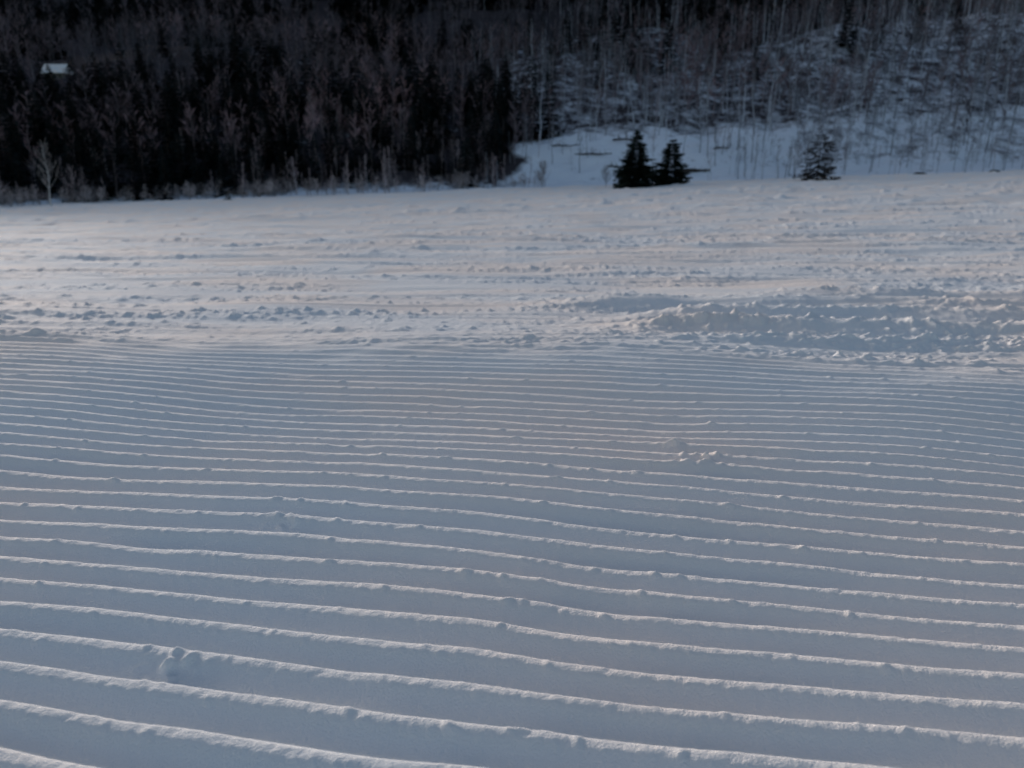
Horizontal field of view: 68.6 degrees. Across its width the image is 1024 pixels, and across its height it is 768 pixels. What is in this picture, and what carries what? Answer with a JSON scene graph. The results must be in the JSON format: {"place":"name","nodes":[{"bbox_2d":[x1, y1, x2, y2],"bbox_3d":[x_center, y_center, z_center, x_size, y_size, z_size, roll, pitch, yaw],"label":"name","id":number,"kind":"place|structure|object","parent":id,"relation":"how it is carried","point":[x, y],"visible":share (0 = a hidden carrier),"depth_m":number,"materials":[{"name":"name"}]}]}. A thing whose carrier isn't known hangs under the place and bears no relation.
{"place":"outdoors","nodes":[
{"label":"outdoors","id":0,"kind":"place"},
{"bbox_2d":[0,169,1023,767],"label":"snow field ground","id":1,"kind":"structure","parent":0,"point":[708,475],"depth_m":1.24,"materials":[{"name":"white snow"}]},
{"bbox_2d":[26,137,58,205],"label":"birch tree","id":2,"kind":"object","parent":1,"relation":"on","point":[38,171],"visible":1,"depth_m":71.67,"materials":[{"name":"brown plant"}]},
{"bbox_2d":[0,169,544,207],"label":"field edge brush","id":3,"kind":"object","parent":1,"relation":"on","point":[90,196],"visible":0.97,"depth_m":80.05,"materials":[{"name":"brown plant"}]},
{"bbox_2d":[533,160,548,187],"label":"bare shrub","id":4,"kind":"object","parent":1,"relation":"on","point":[542,165],"visible":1,"depth_m":73.14,"materials":[{"name":"brown plant"}]},
{"bbox_2d":[601,165,610,187],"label":"bare shrub","id":5,"kind":"object","parent":1,"relation":"on","point":[605,174],"visible":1,"depth_m":70.37,"materials":[{"name":"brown plant"}]},
{"bbox_2d":[612,129,661,188],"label":"spruce tree","id":6,"kind":"object","parent":1,"relation":"on","point":[631,174],"visible":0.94,"depth_m":66.68,"materials":[{"name":"green plant"}]},
{"bbox_2d":[649,139,691,185],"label":"spruce tree","id":7,"kind":"object","parent":1,"relation":"on","point":[678,175],"visible":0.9,"depth_m":67.34,"materials":[{"name":"green plant"}]},
{"bbox_2d":[789,125,841,180],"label":"young larch tree","id":8,"kind":"object","parent":1,"relation":"on","point":[823,175],"visible":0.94,"depth_m":68.73,"materials":[{"name":"green plant"}]},
{"bbox_2d":[0,0,1023,204],"bbox_3d":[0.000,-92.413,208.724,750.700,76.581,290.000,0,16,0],"label":"forested hill","id":9,"kind":"structure","parent":0,"point":[784,128],"depth_m":97.03,"materials":[{"name":"plant"}]},
{"bbox_2d":[40,62,73,79],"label":"snow roofed cabin","id":10,"kind":"object","parent":9,"relation":"on","point":[57,70],"visible":0.43,"depth_m":117.27,"materials":[{"name":"grey snow"}]},
{"bbox_2d":[0,92,540,206],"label":"treeline hardwoods","id":11,"kind":"object","parent":9,"relation":"on","point":[389,175],"visible":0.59,"depth_m":85.74,"materials":[{"name":"brown plant"}]},
{"bbox_2d":[0,0,1022,201],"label":"conifer forest","id":12,"kind":"object","parent":9,"relation":"on","point":[173,126],"visible":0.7,"depth_m":98.63,"materials":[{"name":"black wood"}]},
{"bbox_2d":[0,0,1023,179],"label":"distant hardwood forest","id":13,"kind":"object","parent":9,"relation":"on","point":[391,70],"visible":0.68,"depth_m":115.55,"materials":[{"name":"brown plant"}]},
{"bbox_2d":[550,140,580,146],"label":"fallen log","id":14,"kind":"object","parent":9,"relation":"on","point":[562,145],"visible":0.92,"depth_m":89.63,"materials":[{"name":"wood"}]},
{"bbox_2d":[574,149,611,154],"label":"fallen log","id":15,"kind":"object","parent":9,"relation":"on","point":[596,153],"visible":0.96,"depth_m":87.87,"materials":[{"name":"wood"}]},
{"bbox_2d":[613,136,633,140],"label":"fallen log","id":16,"kind":"object","parent":9,"relation":"on","point":[619,138],"visible":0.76,"depth_m":90.05,"materials":[{"name":"wood"}]},
{"bbox_2d":[713,142,729,148],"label":"fallen log","id":17,"kind":"object","parent":9,"relation":"on","point":[717,147],"visible":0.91,"depth_m":88.40,"materials":[{"name":"wood"}]},
{"bbox_2d":[467,0,1023,187],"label":"pale trunk forest","id":18,"kind":"object","parent":9,"relation":"on","point":[882,95],"visible":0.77,"depth_m":99.53,"materials":[{"name":"grey plant"}]},
{"bbox_2d":[682,167,709,172],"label":"fallen log","id":19,"kind":"object","parent":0,"point":[694,170],"visible":0.74,"depth_m":84.52,"materials":[{"name":"wood"}]}
]}

